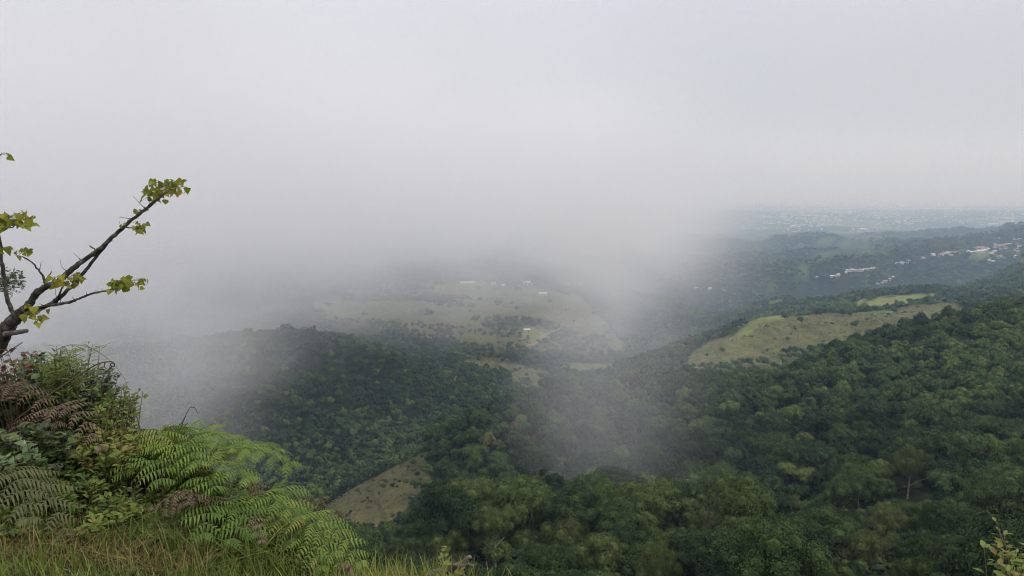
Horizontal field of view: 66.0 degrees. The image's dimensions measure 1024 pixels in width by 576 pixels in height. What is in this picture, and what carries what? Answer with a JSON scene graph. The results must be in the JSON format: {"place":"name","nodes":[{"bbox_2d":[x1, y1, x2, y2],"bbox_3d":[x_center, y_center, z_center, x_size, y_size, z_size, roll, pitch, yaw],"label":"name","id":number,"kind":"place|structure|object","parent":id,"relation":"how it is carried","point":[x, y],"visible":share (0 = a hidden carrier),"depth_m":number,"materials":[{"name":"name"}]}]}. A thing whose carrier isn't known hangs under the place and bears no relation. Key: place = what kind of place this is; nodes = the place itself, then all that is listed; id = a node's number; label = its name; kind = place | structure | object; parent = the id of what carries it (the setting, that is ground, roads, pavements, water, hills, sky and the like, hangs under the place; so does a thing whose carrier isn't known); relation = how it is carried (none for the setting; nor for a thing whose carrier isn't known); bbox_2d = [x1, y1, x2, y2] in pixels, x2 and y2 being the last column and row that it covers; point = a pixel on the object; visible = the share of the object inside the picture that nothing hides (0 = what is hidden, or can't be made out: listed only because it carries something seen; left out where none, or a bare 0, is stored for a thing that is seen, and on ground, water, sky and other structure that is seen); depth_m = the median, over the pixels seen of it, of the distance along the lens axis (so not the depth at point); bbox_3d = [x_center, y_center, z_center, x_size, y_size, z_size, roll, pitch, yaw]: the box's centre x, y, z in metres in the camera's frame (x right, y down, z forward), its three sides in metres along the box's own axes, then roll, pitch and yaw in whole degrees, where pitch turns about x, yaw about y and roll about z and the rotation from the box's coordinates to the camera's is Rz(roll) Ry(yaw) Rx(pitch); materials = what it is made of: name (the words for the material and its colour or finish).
{"place":"outdoors","nodes":[
{"label":"outdoors","id":0,"kind":"place"},
{"bbox_2d":[0,420,365,575],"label":"grass","id":1,"kind":"structure","parent":0,"point":[247,545],"depth_m":4.84,"materials":[{"name":"green plant"}]},
{"bbox_2d":[0,514,525,575],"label":"grass","id":2,"kind":"structure","parent":0,"point":[40,562],"depth_m":4.51,"materials":[{"name":"green plant"}]},
{"bbox_2d":[346,546,511,575],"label":"grass","id":3,"kind":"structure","parent":0,"point":[397,571],"depth_m":4.44,"materials":[{"name":"green plant"}]},
{"bbox_2d":[0,175,1023,575],"bbox_3d":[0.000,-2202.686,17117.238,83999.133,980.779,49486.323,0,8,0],"label":"terrain","id":4,"kind":"structure","parent":0,"point":[98,207],"depth_m":7487.81,"materials":[{"name":"green plant"}]},
{"bbox_2d":[0,347,40,437],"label":"withered shrub","id":5,"kind":"object","parent":4,"relation":"on","point":[8,376],"visible":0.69,"depth_m":5.57,"materials":[{"name":"brown plant"}]},
{"bbox_2d":[0,501,45,549],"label":"leafy shrub","id":6,"kind":"object","parent":4,"relation":"on","point":[7,513],"visible":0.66,"depth_m":4.73,"materials":[{"name":"green plant"}]},
{"bbox_2d":[0,359,56,450],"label":"leafy shrub","id":7,"kind":"object","parent":4,"relation":"on","point":[13,403],"visible":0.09,"depth_m":5.83,"materials":[{"name":"green plant"}]},
{"bbox_2d":[0,418,77,505],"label":"broadleaf vine","id":8,"kind":"object","parent":4,"relation":"on","point":[34,444],"visible":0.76,"depth_m":5.20,"materials":[{"name":"green plant"}]},
{"bbox_2d":[0,462,82,546],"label":"fern","id":9,"kind":"object","parent":4,"relation":"on","point":[36,476],"visible":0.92,"depth_m":4.82,"materials":[{"name":"green plant"}]},
{"bbox_2d":[0,350,89,449],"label":"leafy shrub","id":10,"kind":"object","parent":4,"relation":"on","point":[36,384],"visible":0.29,"depth_m":5.76,"materials":[{"name":"green plant"}]},
{"bbox_2d":[9,345,82,441],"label":"bamboo grass","id":11,"kind":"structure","parent":4,"relation":"on","point":[46,387],"depth_m":5.51,"materials":[{"name":"green plant"}]},
{"bbox_2d":[0,457,100,511],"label":"leafy shrub","id":12,"kind":"object","parent":4,"relation":"on","point":[67,472],"visible":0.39,"depth_m":5.17,"materials":[{"name":"green plant"}]},
{"bbox_2d":[0,382,108,452],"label":"dead fern","id":13,"kind":"object","parent":4,"relation":"on","point":[50,413],"visible":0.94,"depth_m":5.21,"materials":[{"name":"brown plant"}]},
{"bbox_2d":[17,430,100,500],"bbox_3d":[-3.085,1.274,5.420,0.503,0.542,0.711,0,8,0],"label":"leafy shrub","id":14,"kind":"object","parent":4,"relation":"on","point":[57,456],"visible":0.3,"depth_m":5.31,"materials":[{"name":"green plant"}]},
{"bbox_2d":[39,341,113,444],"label":"bamboo grass","id":15,"kind":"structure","parent":4,"relation":"on","point":[61,371],"depth_m":5.59,"materials":[{"name":"green plant"}]},
{"bbox_2d":[39,363,122,476],"bbox_3d":[-3.111,1.019,5.840,0.408,0.964,0.761,0,8,0],"label":"leafy shrub","id":16,"kind":"object","parent":4,"relation":"on","point":[103,384],"visible":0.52,"depth_m":5.75,"materials":[{"name":"green plant"}]},
{"bbox_2d":[48,468,124,523],"bbox_3d":[-2.831,1.430,5.210,0.401,0.480,0.663,1,8,8],"label":"leafy shrub","id":17,"kind":"object","parent":4,"relation":"on","point":[93,490],"visible":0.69,"depth_m":5.14,"materials":[{"name":"green plant"}]},
{"bbox_2d":[0,152,190,353],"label":"leaning tree","id":18,"kind":"object","parent":4,"relation":"on","point":[12,321],"visible":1,"depth_m":5.15,"materials":[{"name":"green plant"}]},
{"bbox_2d":[0,264,26,297],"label":"conifer sprig","id":19,"kind":"object","parent":18,"relation":"attached to","point":[15,281],"visible":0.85,"depth_m":6.20,"materials":[{"name":"green plant"}]},
{"bbox_2d":[65,419,147,516],"bbox_3d":[-2.775,1.264,5.446,0.464,0.723,0.623,-1,8,-9],"label":"leafy shrub","id":20,"kind":"object","parent":4,"relation":"on","point":[106,458],"visible":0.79,"depth_m":5.37,"materials":[{"name":"green plant"}]},
{"bbox_2d":[73,484,143,539],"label":"leafy shrub","id":21,"kind":"object","parent":4,"relation":"on","point":[124,506],"visible":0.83,"depth_m":4.95,"materials":[{"name":"green plant"}]},
{"bbox_2d":[85,382,140,489],"bbox_3d":[-2.865,1.123,5.754,0.319,0.928,0.768,0,8,0],"label":"leafy shrub","id":22,"kind":"object","parent":4,"relation":"on","point":[126,412],"visible":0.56,"depth_m":5.72,"materials":[{"name":"green plant"}]},
{"bbox_2d":[105,388,148,491],"bbox_3d":[-2.777,1.103,5.673,0.156,0.685,0.567,-1,8,-4],"label":"leafy shrub","id":23,"kind":"object","parent":4,"relation":"on","point":[145,396],"visible":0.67,"depth_m":5.63,"materials":[{"name":"green plant"}]},
{"bbox_2d":[109,442,163,502],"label":"leafy shrub","id":24,"kind":"object","parent":4,"relation":"on","point":[142,486],"visible":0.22,"depth_m":5.61,"materials":[{"name":"green plant"}]},
{"bbox_2d":[0,443,277,575],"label":"dry grass","id":25,"kind":"structure","parent":4,"relation":"on","point":[112,553],"depth_m":4.63,"materials":[{"name":"plant"}]},
{"bbox_2d":[107,508,179,553],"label":"leafy shrub","id":26,"kind":"object","parent":4,"relation":"on","point":[150,532],"visible":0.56,"depth_m":5.00,"materials":[{"name":"green plant"}]},
{"bbox_2d":[126,479,184,528],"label":"leafy shrub","id":27,"kind":"object","parent":4,"relation":"on","point":[156,497],"visible":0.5,"depth_m":5.37,"materials":[{"name":"green plant"}]},
{"bbox_2d":[147,488,232,517],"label":"dead fern","id":28,"kind":"object","parent":4,"relation":"on","point":[206,500],"visible":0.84,"depth_m":5.04,"materials":[{"name":"brown plant"}]},
{"bbox_2d":[98,419,301,509],"bbox_3d":[-2.256,1.380,5.748,1.591,0.811,1.476,0,8,0],"label":"fern","id":29,"kind":"object","parent":4,"relation":"on","point":[183,468],"visible":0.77,"depth_m":5.58,"materials":[{"name":"green plant"}]},
{"bbox_2d":[0,363,445,499],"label":"forest","id":30,"kind":"object","parent":4,"relation":"on","point":[362,468],"visible":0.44,"depth_m":574.38,"materials":[{"name":"green plant"}]},
{"bbox_2d":[205,465,273,523],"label":"broadleaf tree","id":31,"kind":"object","parent":4,"relation":"on","point":[244,492],"visible":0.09,"depth_m":127.01,"materials":[{"name":"green plant"}]},
{"bbox_2d":[173,478,313,551],"bbox_3d":[-1.794,1.657,5.317,0.937,0.611,1.058,-6,10,-34],"label":"fern","id":32,"kind":"object","parent":4,"relation":"on","point":[237,511],"visible":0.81,"depth_m":5.09,"materials":[{"name":"green plant"}]},
{"bbox_2d":[228,483,271,547],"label":"fern","id":33,"kind":"object","parent":4,"relation":"on","point":[259,532],"visible":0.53,"depth_m":5.05,"materials":[{"name":"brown plant"}]},
{"bbox_2d":[269,496,344,534],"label":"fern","id":34,"kind":"object","parent":4,"relation":"on","point":[317,502],"visible":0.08,"depth_m":140.53,"materials":[{"name":"green plant"}]},
{"bbox_2d":[256,506,369,575],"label":"fern","id":35,"kind":"object","parent":4,"relation":"on","point":[312,515],"visible":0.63,"depth_m":5.04,"materials":[{"name":"green plant"}]},
{"bbox_2d":[318,525,366,565],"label":"fern","id":36,"kind":"object","parent":4,"relation":"on","point":[351,544],"visible":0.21,"depth_m":129.63,"materials":[{"name":"green plant"}]},
{"bbox_2d":[334,518,382,565],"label":"fern","id":37,"kind":"object","parent":4,"relation":"on","point":[360,529],"visible":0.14,"depth_m":145.01,"materials":[{"name":"green plant"}]},
{"bbox_2d":[325,453,425,523],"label":"grassy clearing","id":38,"kind":"structure","parent":4,"relation":"on","point":[391,514],"depth_m":387.61,"materials":[{"name":"green plant"}]},
{"bbox_2d":[398,537,427,556],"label":"broadleaf tree","id":39,"kind":"object","parent":4,"relation":"on","point":[412,546],"visible":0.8,"depth_m":156.76,"materials":[{"name":"green plant"}]},
{"bbox_2d":[390,553,453,574],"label":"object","id":40,"kind":"object","parent":4,"relation":"on","point":[418,562],"visible":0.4,"depth_m":93.53,"materials":[{"name":"green plant"}]},
{"bbox_2d":[408,517,435,540],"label":"broadleaf tree","id":41,"kind":"object","parent":4,"relation":"on","point":[419,531],"visible":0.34,"depth_m":177.40,"materials":[{"name":"green plant"}]},
{"bbox_2d":[416,480,476,539],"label":"broadleaf tree","id":42,"kind":"object","parent":4,"relation":"on","point":[453,508],"visible":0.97,"depth_m":160.92,"materials":[{"name":"green plant"}]},
{"bbox_2d":[428,528,470,557],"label":"broadleaf tree","id":43,"kind":"object","parent":4,"relation":"on","point":[460,545],"visible":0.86,"depth_m":158.20,"materials":[{"name":"green plant"}]},
{"bbox_2d":[433,525,485,550],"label":"broadleaf tree","id":44,"kind":"object","parent":4,"relation":"on","point":[473,539],"visible":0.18,"depth_m":170.73,"materials":[{"name":"green plant"}]},
{"bbox_2d":[447,474,512,531],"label":"broadleaf tree","id":45,"kind":"object","parent":4,"relation":"on","point":[476,491],"visible":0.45,"depth_m":174.65,"materials":[{"name":"green plant"}]},
{"bbox_2d":[472,503,516,566],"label":"broadleaf tree","id":46,"kind":"object","parent":4,"relation":"on","point":[494,523],"visible":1,"depth_m":152.82,"materials":[{"name":"green plant"}]},
{"bbox_2d":[0,246,1023,350],"bbox_3d":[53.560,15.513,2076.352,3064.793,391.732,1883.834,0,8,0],"label":"forest","id":47,"kind":"object","parent":4,"relation":"on","point":[181,305],"visible":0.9,"depth_m":1743.57,"materials":[{"name":"green plant"}]},
{"bbox_2d":[0,291,1023,425],"bbox_3d":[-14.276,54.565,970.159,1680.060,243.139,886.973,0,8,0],"label":"forest","id":48,"kind":"object","parent":4,"relation":"on","point":[193,335],"visible":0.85,"depth_m":819.65,"materials":[{"name":"green plant"}]},
{"bbox_2d":[8,310,1017,575],"bbox_3d":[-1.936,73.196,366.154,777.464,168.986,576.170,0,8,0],"label":"undergrowth","id":49,"kind":"object","parent":4,"relation":"on","point":[626,570],"visible":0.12,"depth_m":354.14,"materials":[{"name":"green plant"}]},
{"bbox_2d":[3,221,1023,304],"bbox_3d":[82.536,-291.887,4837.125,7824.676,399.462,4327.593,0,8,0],"label":"forest","id":50,"kind":"object","parent":4,"relation":"on","point":[336,245],"visible":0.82,"depth_m":3618.45,"materials":[{"name":"grey plant"}]},
{"bbox_2d":[490,474,551,535],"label":"broadleaf tree","id":51,"kind":"object","parent":4,"relation":"on","point":[523,495],"visible":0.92,"depth_m":167.85,"materials":[{"name":"green plant"}]},
{"bbox_2d":[480,559,564,575],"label":"broadleaf tree","id":52,"kind":"object","parent":4,"relation":"on","point":[516,569],"visible":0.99,"depth_m":83.12,"materials":[{"name":"green plant"}]},
{"bbox_2d":[508,527,546,550],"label":"broadleaf tree","id":53,"kind":"object","parent":4,"relation":"on","point":[523,537],"visible":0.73,"depth_m":162.56,"materials":[{"name":"green plant"}]},
{"bbox_2d":[519,543,569,575],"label":"broadleaf tree","id":54,"kind":"object","parent":4,"relation":"on","point":[538,557],"visible":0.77,"depth_m":92.92,"materials":[{"name":"green plant"}]},
{"bbox_2d":[526,469,568,493],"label":"broadleaf tree","id":55,"kind":"object","parent":4,"relation":"on","point":[552,478],"visible":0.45,"depth_m":205.17,"materials":[{"name":"green plant"}]},
{"bbox_2d":[540,508,590,546],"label":"broadleaf tree","id":56,"kind":"object","parent":4,"relation":"on","point":[575,530],"visible":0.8,"depth_m":157.57,"materials":[{"name":"green plant"}]},
{"bbox_2d":[538,479,607,527],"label":"broadleaf tree","id":57,"kind":"object","parent":4,"relation":"on","point":[560,504],"visible":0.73,"depth_m":163.05,"materials":[{"name":"green plant"}]},
{"bbox_2d":[571,531,622,573],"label":"broadleaf tree","id":58,"kind":"object","parent":4,"relation":"on","point":[598,550],"visible":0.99,"depth_m":124.63,"materials":[{"name":"green plant"}]},
{"bbox_2d":[570,476,636,523],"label":"broadleaf tree","id":59,"kind":"object","parent":4,"relation":"on","point":[604,487],"visible":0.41,"depth_m":162.59,"materials":[{"name":"green plant"}]},
{"bbox_2d":[592,465,634,489],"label":"broadleaf tree","id":60,"kind":"object","parent":4,"relation":"on","point":[617,475],"visible":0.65,"depth_m":228.43,"materials":[{"name":"green plant"}]},
{"bbox_2d":[584,494,646,532],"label":"broadleaf tree","id":61,"kind":"object","parent":4,"relation":"on","point":[607,514],"visible":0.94,"depth_m":143.23,"materials":[{"name":"green plant"}]},
{"bbox_2d":[599,519,654,554],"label":"broadleaf tree","id":62,"kind":"object","parent":4,"relation":"on","point":[629,536],"visible":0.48,"depth_m":134.79,"materials":[{"name":"green plant"}]},
{"bbox_2d":[615,539,655,575],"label":"broadleaf tree","id":63,"kind":"object","parent":4,"relation":"on","point":[635,549],"visible":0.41,"depth_m":130.09,"materials":[{"name":"green plant"}]},
{"bbox_2d":[621,509,659,536],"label":"broadleaf tree","id":64,"kind":"object","parent":4,"relation":"on","point":[651,528],"visible":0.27,"depth_m":145.67,"materials":[{"name":"green plant"}]},
{"bbox_2d":[318,282,962,385],"bbox_3d":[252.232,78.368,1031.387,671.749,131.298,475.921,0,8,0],"label":"scrub","id":65,"kind":"object","parent":4,"relation":"on","point":[779,335],"visible":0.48,"depth_m":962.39,"materials":[{"name":"green plant"}]},
{"bbox_2d":[618,476,680,521],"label":"broadleaf tree","id":66,"kind":"object","parent":4,"relation":"on","point":[659,496],"visible":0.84,"depth_m":155.92,"materials":[{"name":"green plant"}]},
{"bbox_2d":[286,295,1023,518],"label":"forest","id":67,"kind":"object","parent":4,"relation":"on","point":[968,360],"visible":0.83,"depth_m":377.61,"materials":[{"name":"green plant"}]},
{"bbox_2d":[634,540,683,575],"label":"broadleaf tree","id":68,"kind":"object","parent":4,"relation":"on","point":[662,561],"visible":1,"depth_m":116.95,"materials":[{"name":"green plant"}]},
{"bbox_2d":[658,479,707,526],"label":"broadleaf tree","id":69,"kind":"object","parent":4,"relation":"on","point":[686,488],"visible":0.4,"depth_m":190.37,"materials":[{"name":"green plant"}]},
{"bbox_2d":[666,527,705,575],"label":"broadleaf tree","id":70,"kind":"object","parent":4,"relation":"on","point":[679,546],"visible":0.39,"depth_m":120.48,"materials":[{"name":"green plant"}]},
{"bbox_2d":[349,395,1023,564],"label":"forest","id":71,"kind":"object","parent":4,"relation":"on","point":[967,445],"visible":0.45,"depth_m":271.98,"materials":[{"name":"green plant"}]},
{"bbox_2d":[666,491,713,529],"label":"broadleaf tree","id":72,"kind":"object","parent":4,"relation":"on","point":[690,517],"visible":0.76,"depth_m":181.54,"materials":[{"name":"green plant"}]},
{"bbox_2d":[672,525,743,575],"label":"broadleaf tree","id":73,"kind":"object","parent":4,"relation":"on","point":[713,550],"visible":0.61,"depth_m":113.71,"materials":[{"name":"green plant"}]},
{"bbox_2d":[698,459,732,494],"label":"broadleaf tree","id":74,"kind":"object","parent":4,"relation":"on","point":[706,478],"visible":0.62,"depth_m":201.46,"materials":[{"name":"green plant"}]},
{"bbox_2d":[703,499,763,532],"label":"broadleaf tree","id":75,"kind":"object","parent":4,"relation":"on","point":[718,519],"visible":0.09,"depth_m":160.21,"materials":[{"name":"green plant"}]},
{"bbox_2d":[704,471,775,533],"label":"broadleaf tree","id":76,"kind":"object","parent":4,"relation":"on","point":[737,496],"visible":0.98,"depth_m":138.34,"materials":[{"name":"green plant"}]},
{"bbox_2d":[715,516,825,575],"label":"broadleaf tree","id":77,"kind":"object","parent":4,"relation":"on","point":[723,540],"visible":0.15,"depth_m":85.33,"materials":[{"name":"green plant"}]},
{"bbox_2d":[745,436,799,466],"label":"broadleaf tree","id":78,"kind":"object","parent":4,"relation":"on","point":[771,448],"visible":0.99,"depth_m":240.54,"materials":[{"name":"green plant"}]},
{"bbox_2d":[723,516,835,575],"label":"broadleaf tree","id":79,"kind":"object","parent":4,"relation":"on","point":[773,543],"visible":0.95,"depth_m":78.37,"materials":[{"name":"green plant"}]},
{"bbox_2d":[752,554,835,575],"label":"broadleaf tree","id":80,"kind":"object","parent":4,"relation":"on","point":[792,567],"visible":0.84,"depth_m":76.31,"materials":[{"name":"green plant"}]},
{"bbox_2d":[741,521,853,574],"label":"broadleaf tree","id":81,"kind":"object","parent":4,"relation":"on","point":[837,560],"visible":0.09,"depth_m":95.16,"materials":[{"name":"green plant"}]},
{"bbox_2d":[790,505,858,555],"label":"broadleaf tree","id":82,"kind":"object","parent":4,"relation":"on","point":[838,533],"visible":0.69,"depth_m":136.36,"materials":[{"name":"green plant"}]},
{"bbox_2d":[818,460,844,498],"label":"broadleaf tree","id":83,"kind":"object","parent":4,"relation":"on","point":[830,470],"visible":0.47,"depth_m":212.15,"materials":[{"name":"green plant"}]},
{"bbox_2d":[822,473,871,507],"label":"broadleaf tree","id":84,"kind":"object","parent":4,"relation":"on","point":[841,488],"visible":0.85,"depth_m":200.94,"materials":[{"name":"green plant"}]},
{"bbox_2d":[833,461,886,507],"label":"broadleaf tree","id":85,"kind":"object","parent":4,"relation":"on","point":[870,468],"visible":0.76,"depth_m":207.52,"materials":[{"name":"green plant"}]},
{"bbox_2d":[834,528,891,571],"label":"broadleaf tree","id":86,"kind":"object","parent":4,"relation":"on","point":[862,544],"visible":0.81,"depth_m":131.21,"materials":[{"name":"green plant"}]},
{"bbox_2d":[732,198,1023,231],"bbox_3d":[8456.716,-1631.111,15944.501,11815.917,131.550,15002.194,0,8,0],"label":"city","id":87,"kind":"object","parent":4,"relation":"on","point":[916,207],"visible":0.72,"depth_m":12025.41},
{"bbox_2d":[865,501,916,535],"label":"broadleaf tree","id":88,"kind":"object","parent":4,"relation":"on","point":[882,521],"visible":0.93,"depth_m":159.71,"materials":[{"name":"green plant"}]},
{"bbox_2d":[884,500,928,534],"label":"broadleaf tree","id":89,"kind":"object","parent":4,"relation":"on","point":[908,526],"visible":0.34,"depth_m":160.43,"materials":[{"name":"green plant"}]},
{"bbox_2d":[889,436,934,498],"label":"broadleaf tree","id":90,"kind":"object","parent":4,"relation":"on","point":[908,465],"visible":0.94,"depth_m":217.05,"materials":[{"name":"green plant"}]},
{"bbox_2d":[896,528,950,570],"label":"broadleaf tree","id":91,"kind":"object","parent":4,"relation":"on","point":[926,539],"visible":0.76,"depth_m":113.32,"materials":[{"name":"green plant"}]},
{"bbox_2d":[890,541,964,575],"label":"broadleaf tree","id":92,"kind":"object","parent":4,"relation":"on","point":[911,566],"visible":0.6,"depth_m":110.94,"materials":[{"name":"green plant"}]},
{"bbox_2d":[902,499,969,536],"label":"broadleaf tree","id":93,"kind":"object","parent":4,"relation":"on","point":[933,522],"visible":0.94,"depth_m":129.00,"materials":[{"name":"green plant"}]},
{"bbox_2d":[938,522,1014,575],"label":"broadleaf tree","id":94,"kind":"object","parent":4,"relation":"on","point":[971,539],"visible":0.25,"depth_m":90.39,"materials":[{"name":"green plant"}]},
{"bbox_2d":[954,468,1016,517],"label":"broadleaf tree","id":95,"kind":"object","parent":4,"relation":"on","point":[985,485],"visible":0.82,"depth_m":165.82,"materials":[{"name":"green plant"}]},
{"bbox_2d":[955,508,1023,575],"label":"broadleaf tree","id":96,"kind":"object","parent":4,"relation":"on","point":[970,560],"visible":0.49,"depth_m":75.81,"materials":[{"name":"green plant"}]},
{"bbox_2d":[973,540,1023,575],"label":"corner shrub","id":97,"kind":"object","parent":4,"relation":"on","point":[1003,567],"visible":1,"depth_m":4.05,"materials":[{"name":"green plant"}]},
{"bbox_2d":[984,460,1023,512],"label":"broadleaf tree","id":98,"kind":"object","parent":4,"relation":"on","point":[997,469],"visible":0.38,"depth_m":191.57,"materials":[{"name":"green plant"}]},
{"bbox_2d":[994,521,1023,570],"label":"broadleaf tree","id":99,"kind":"object","parent":4,"relation":"on","point":[1017,537],"visible":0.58,"depth_m":69.24,"materials":[{"name":"green plant"}]},
{"bbox_2d":[995,471,1023,507],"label":"broadleaf tree","id":100,"kind":"object","parent":4,"relation":"on","point":[1013,488],"visible":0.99,"depth_m":143.61,"materials":[{"name":"green plant"}]},
{"bbox_2d":[0,0,1023,177],"label":"sky","id":101,"kind":"structure","parent":0,"point":[118,88],"materials":[{"name":"grey"}]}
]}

